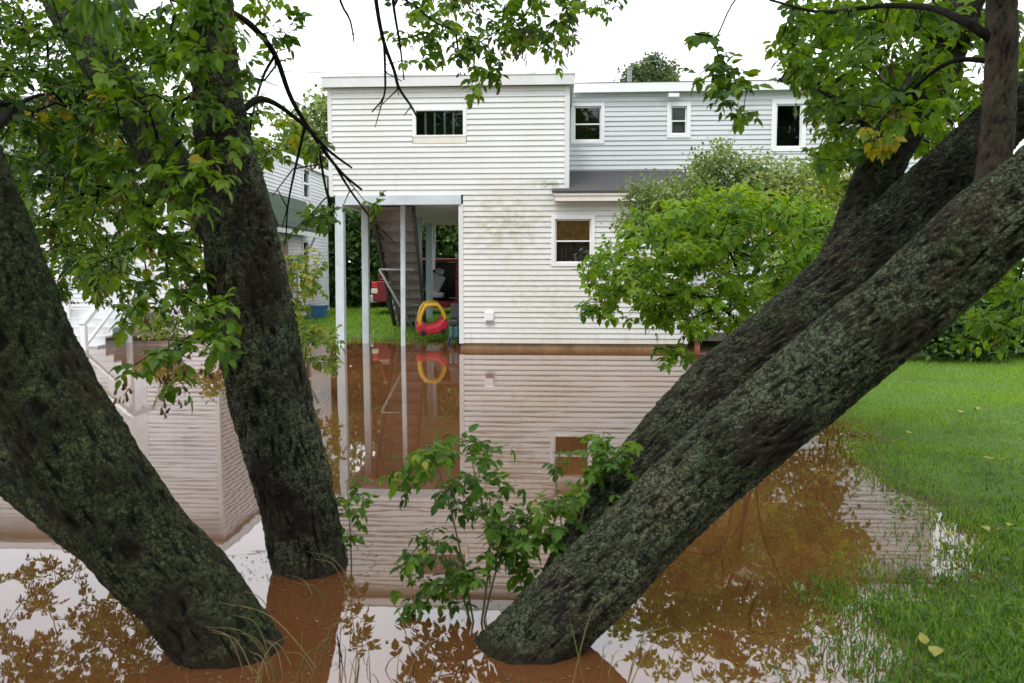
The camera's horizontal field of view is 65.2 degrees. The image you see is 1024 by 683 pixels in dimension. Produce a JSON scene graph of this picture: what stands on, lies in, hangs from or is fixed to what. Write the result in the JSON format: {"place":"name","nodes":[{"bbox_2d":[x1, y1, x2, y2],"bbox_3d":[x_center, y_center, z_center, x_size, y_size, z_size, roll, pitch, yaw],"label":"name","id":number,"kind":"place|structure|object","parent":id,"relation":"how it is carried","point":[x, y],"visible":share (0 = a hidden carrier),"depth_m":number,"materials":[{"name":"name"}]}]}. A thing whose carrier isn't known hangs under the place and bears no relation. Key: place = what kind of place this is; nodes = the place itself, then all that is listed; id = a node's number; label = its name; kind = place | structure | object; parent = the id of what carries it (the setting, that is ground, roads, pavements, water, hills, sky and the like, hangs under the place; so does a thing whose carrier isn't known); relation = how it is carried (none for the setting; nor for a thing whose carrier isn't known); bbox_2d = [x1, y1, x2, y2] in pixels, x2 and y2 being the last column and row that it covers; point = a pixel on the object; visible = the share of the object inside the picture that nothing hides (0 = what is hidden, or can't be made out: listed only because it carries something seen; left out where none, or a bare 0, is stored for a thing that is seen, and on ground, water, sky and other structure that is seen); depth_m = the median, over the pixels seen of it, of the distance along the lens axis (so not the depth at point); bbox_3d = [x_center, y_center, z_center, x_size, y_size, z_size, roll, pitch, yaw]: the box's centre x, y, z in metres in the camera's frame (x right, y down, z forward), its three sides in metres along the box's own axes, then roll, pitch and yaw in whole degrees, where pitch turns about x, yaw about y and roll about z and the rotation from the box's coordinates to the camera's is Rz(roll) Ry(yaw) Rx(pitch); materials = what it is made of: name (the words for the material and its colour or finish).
{"place":"outdoors","nodes":[
{"label":"outdoors","id":0,"kind":"place"},
{"bbox_2d":[0,338,988,682],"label":"flood water","id":1,"kind":"structure","parent":0,"point":[376,404],"depth_m":4.45,"materials":[{"name":"brown liquid"}]},
{"bbox_2d":[284,245,344,379],"bbox_3d":[-2.450,-0.168,9.604,1.049,1.962,1.014,0,5,0],"label":"water shrub","id":2,"kind":"object","parent":1,"relation":"in","point":[309,285],"visible":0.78,"depth_m":9.47,"materials":[{"name":"green plant"}]},
{"bbox_2d":[336,475,379,563],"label":"seedling","id":3,"kind":"object","parent":1,"relation":"on","point":[348,513],"visible":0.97,"depth_m":4.08,"materials":[{"name":"green plant"}]},
{"bbox_2d":[131,353,942,682],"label":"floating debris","id":4,"kind":"object","parent":1,"relation":"on","point":[387,641],"visible":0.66,"depth_m":3.26,"materials":[{"name":"brown plant"}]},
{"bbox_2d":[0,0,1023,273],"label":"sky","id":5,"kind":"structure","parent":0,"point":[327,45],"materials":[{"name":"white"}]},
{"bbox_2d":[143,24,1021,74],"bbox_3d":[10.918,-12.703,33.445,50.348,7.535,3.079,-2,5,-21],"label":"overhead wire","id":6,"kind":"object","parent":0,"point":[533,72],"visible":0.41,"depth_m":30.99,"materials":[{"name":"black"}]},
{"bbox_2d":[300,278,1023,682],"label":"ground","id":7,"kind":"structure","parent":0,"point":[938,476],"depth_m":6.20,"materials":[{"name":"green plant"}]},
{"bbox_2d":[55,267,159,349],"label":"front steps","id":8,"kind":"structure","parent":7,"relation":"on","point":[91,326],"depth_m":16.43,"materials":[{"name":"white paint"}]},
{"bbox_2d":[0,0,283,669],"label":"box elder","id":9,"kind":"object","parent":7,"relation":"on","point":[82,481],"visible":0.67,"depth_m":3.02,"materials":[{"name":"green plant"}]},
{"bbox_2d":[0,96,328,338],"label":"neighbour house","id":10,"kind":"structure","parent":7,"relation":"on","point":[307,189],"depth_m":22.29,"materials":[{"name":"white"}]},
{"bbox_2d":[17,172,38,214],"bbox_3d":[-10.982,-3.370,17.864,0.900,1.300,0.159,0,5,3],"label":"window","id":11,"kind":"structure","parent":10,"relation":"in","point":[18,175],"depth_m":17.80,"materials":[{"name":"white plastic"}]},
{"bbox_2d":[101,218,141,306],"bbox_3d":[-8.689,-1.709,17.816,0.900,2.060,0.140,0,5,3],"label":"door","id":12,"kind":"structure","parent":10,"relation":"in","point":[109,226],"depth_m":17.79,"materials":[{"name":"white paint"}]},
{"bbox_2d":[280,240,288,272],"bbox_3d":[-6.322,-1.762,22.149,0.015,2.050,0.850,0,5,3],"label":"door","id":13,"kind":"structure","parent":10,"relation":"in","point":[285,249],"depth_m":22.27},
{"bbox_2d":[302,239,309,279],"bbox_3d":[-6.243,-2.373,24.145,0.095,1.404,0.671,0,5,3],"label":"window","id":14,"kind":"structure","parent":10,"relation":"in","point":[305,242],"depth_m":24.24,"materials":[{"name":"white plastic"}]},
{"bbox_2d":[302,166,310,200],"bbox_3d":[-6.233,-4.753,24.108,0.095,0.965,0.702,0,5,3],"label":"window","id":15,"kind":"structure","parent":10,"relation":"in","point":[306,195],"depth_m":24.20,"materials":[{"name":"white plastic"}]},
{"bbox_2d":[134,296,209,348],"bbox_3d":[-6.363,-0.330,15.475,2.037,1.175,1.012,0,5,0],"label":"shrub","id":16,"kind":"object","parent":7,"relation":"on","point":[162,331],"visible":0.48,"depth_m":15.39,"materials":[{"name":"green plant"}]},
{"bbox_2d":[256,84,328,186],"bbox_3d":[-8.955,-6.680,35.643,5.883,9.497,4.304,2,5,21],"label":"side tree","id":17,"kind":"object","parent":7,"relation":"on","point":[318,125],"visible":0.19,"depth_m":34.67,"materials":[{"name":"green plant"}]},
{"bbox_2d":[306,305,328,318],"bbox_3d":[-5.662,-0.853,23.214,0.600,0.375,0.500,0,5,0],"label":"recycling bin","id":18,"kind":"object","parent":7,"relation":"on","point":[316,311],"visible":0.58,"depth_m":23.02,"materials":[{"name":"blue plastic"}]},
{"bbox_2d":[37,0,627,579],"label":"box elder","id":19,"kind":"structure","parent":7,"relation":"on","point":[213,192],"depth_m":3.85,"materials":[{"name":"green plant"}]},
{"bbox_2d":[323,164,371,306],"bbox_3d":[-6.116,-3.679,28.614,3.452,5.928,3.364,-1,5,-16],"label":"hedge bush","id":20,"kind":"object","parent":7,"relation":"on","point":[332,282],"visible":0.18,"depth_m":28.18,"materials":[{"name":"green plant"}]},
{"bbox_2d":[328,208,387,307],"bbox_3d":[-4.994,-3.353,28.215,3.967,5.568,3.035,4,7,41],"label":"hedge bush","id":21,"kind":"object","parent":7,"relation":"on","point":[351,282],"visible":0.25,"depth_m":27.55,"materials":[{"name":"green plant"}]},
{"bbox_2d":[370,225,439,306],"bbox_3d":[-3.786,-3.151,29.124,3.759,5.277,3.113,2,5,23],"label":"hedge bush","id":22,"kind":"object","parent":7,"relation":"on","point":[424,237],"depth_m":27.81,"materials":[{"name":"green plant"}]},
{"bbox_2d":[370,258,458,312],"bbox_3d":[-2.015,-1.728,25.014,4.605,1.699,1.762,0,5,0],"label":"minivan","id":23,"kind":"object","parent":7,"relation":"on","point":[445,279],"visible":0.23,"depth_m":24.68,"materials":[{"name":"red paint"}]},
{"bbox_2d":[25,557,836,676],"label":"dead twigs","id":24,"kind":"object","parent":7,"relation":"on","point":[338,645],"visible":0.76,"depth_m":3.08,"materials":[{"name":"brown plant"}]},
{"bbox_2d":[416,300,447,335],"bbox_3d":[-1.712,-0.512,16.972,0.661,0.676,0.470,-5,14,-12],"label":"toy car","id":25,"kind":"object","parent":7,"relation":"on","point":[439,325],"visible":1,"depth_m":16.84,"materials":[{"name":"red plastic"}]},
{"bbox_2d":[422,225,458,257],"bbox_3d":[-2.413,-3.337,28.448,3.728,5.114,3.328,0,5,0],"label":"hedge bush","id":26,"kind":"object","parent":7,"relation":"on","point":[446,234],"visible":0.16,"depth_m":27.64,"materials":[{"name":"green plant"}]},
{"bbox_2d":[447,297,459,345],"bbox_3d":[-1.205,-0.377,16.489,0.264,1.038,0.876,0,5,0],"label":"push tricycle","id":27,"kind":"object","parent":7,"relation":"on","point":[453,322],"visible":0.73,"depth_m":16.49,"materials":[{"name":"teal plastic"}]},
{"bbox_2d":[376,423,551,623],"bbox_3d":[-0.159,0.838,3.454,0.832,0.972,0.552,0,5,0],"label":"sapling","id":28,"kind":"object","parent":7,"relation":"on","point":[496,530],"visible":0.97,"depth_m":3.38,"materials":[{"name":"green plant"}]},
{"bbox_2d":[185,551,804,682],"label":"dry grass","id":29,"kind":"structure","parent":7,"relation":"on","point":[356,656],"depth_m":2.94,"materials":[{"name":"plant"}]},
{"bbox_2d":[298,306,705,341],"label":"back lawn grass","id":30,"kind":"structure","parent":7,"relation":"on","point":[374,317],"depth_m":20.80,"materials":[{"name":"green plant"}]},
{"bbox_2d":[527,431,643,561],"bbox_3d":[0.298,0.843,3.403,0.481,0.969,0.376,0,5,0],"label":"sapling","id":31,"kind":"object","parent":7,"relation":"on","point":[601,467],"visible":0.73,"depth_m":3.31,"materials":[{"name":"green plant"}]},
{"bbox_2d":[313,67,963,349],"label":"house","id":32,"kind":"structure","parent":7,"relation":"on","point":[517,176],"depth_m":15.37,"materials":[{"name":"white plastic"}]},
{"bbox_2d":[412,106,466,143],"bbox_3d":[-1.363,-4.135,15.453,1.038,0.679,0.530,0,5,3],"label":"window","id":33,"kind":"structure","parent":32,"relation":"in","point":[449,125],"depth_m":15.26,"materials":[{"name":"white plastic"}]},
{"bbox_2d":[551,215,594,265],"bbox_3d":[1.167,-1.923,15.313,0.828,0.963,0.159,0,5,3],"label":"window","id":34,"kind":"structure","parent":32,"relation":"in","point":[572,236],"depth_m":15.31,"materials":[{"name":"white plastic"}]},
{"bbox_2d":[570,102,604,143],"bbox_3d":[1.626,-4.674,17.322,0.722,0.862,0.585,0,5,3],"label":"window","id":35,"kind":"structure","parent":32,"relation":"in","point":[587,119],"depth_m":17.26,"materials":[{"name":"white plastic"}]},
{"bbox_2d":[667,102,690,137],"bbox_3d":[3.547,-4.713,17.211,0.499,0.742,0.585,0,5,3],"label":"window","id":36,"kind":"structure","parent":32,"relation":"in","point":[678,113],"depth_m":16.95,"materials":[{"name":"white plastic"}]},
{"bbox_2d":[771,99,806,150],"bbox_3d":[5.833,-4.569,17.095,0.718,1.072,0.585,0,5,3],"label":"window","id":37,"kind":"structure","parent":32,"relation":"in","point":[788,131],"depth_m":17.01,"materials":[{"name":"white plastic"}]},
{"bbox_2d":[613,50,683,81],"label":"roof tree","id":38,"kind":"object","parent":7,"relation":"on","point":[644,71],"visible":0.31,"depth_m":42.20,"materials":[{"name":"green plant"}]},
{"bbox_2d":[571,178,835,374],"bbox_3d":[2.107,-0.257,7.556,3.142,2.599,2.459,0,5,0],"label":"leafy bush","id":39,"kind":"object","parent":7,"relation":"on","point":[690,256],"visible":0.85,"depth_m":7.01,"materials":[{"name":"green plant"}]},
{"bbox_2d":[600,130,840,335],"bbox_3d":[3.425,-1.399,12.520,4.183,3.814,2.269,0,5,0],"label":"shrub","id":40,"kind":"object","parent":7,"relation":"on","point":[750,172],"visible":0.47,"depth_m":12.15,"materials":[{"name":"green plant"}]},
{"bbox_2d":[694,287,761,349],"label":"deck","id":41,"kind":"structure","parent":7,"relation":"on","point":[721,335],"depth_m":15.36,"materials":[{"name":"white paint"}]},
{"bbox_2d":[473,0,1023,664],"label":"box elder","id":42,"kind":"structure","parent":7,"relation":"on","point":[911,262],"depth_m":3.17,"materials":[{"name":"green plant"}]},
{"bbox_2d":[732,153,853,311],"bbox_3d":[3.955,-0.938,10.328,2.188,3.101,1.929,0,5,0],"label":"shrub","id":43,"kind":"object","parent":7,"relation":"on","point":[834,200],"visible":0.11,"depth_m":10.27,"materials":[{"name":"green plant"}]},
{"bbox_2d":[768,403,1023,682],"bbox_3d":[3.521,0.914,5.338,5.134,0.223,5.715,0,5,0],"label":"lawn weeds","id":44,"kind":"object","parent":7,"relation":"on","point":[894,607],"visible":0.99,"depth_m":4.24,"materials":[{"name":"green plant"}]},
{"bbox_2d":[877,370,1018,655],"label":"fallen leaves","id":45,"kind":"object","parent":7,"relation":"on","point":[934,650],"visible":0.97,"depth_m":3.12,"materials":[{"name":"yellow plant"}]},
{"bbox_2d":[912,293,1023,363],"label":"hedge bush","id":46,"kind":"object","parent":7,"relation":"on","point":[943,342],"visible":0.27,"depth_m":11.82,"materials":[{"name":"green plant"}]},
{"bbox_2d":[983,269,1023,355],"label":"hedge bush","id":47,"kind":"object","parent":7,"relation":"on","point":[1014,338],"visible":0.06,"depth_m":12.44,"materials":[{"name":"green plant"}]},
{"bbox_2d":[717,446,1023,682],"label":"bank grass","id":48,"kind":"structure","parent":0,"point":[964,615],"depth_m":3.40,"materials":[{"name":"green plant"}]}
]}

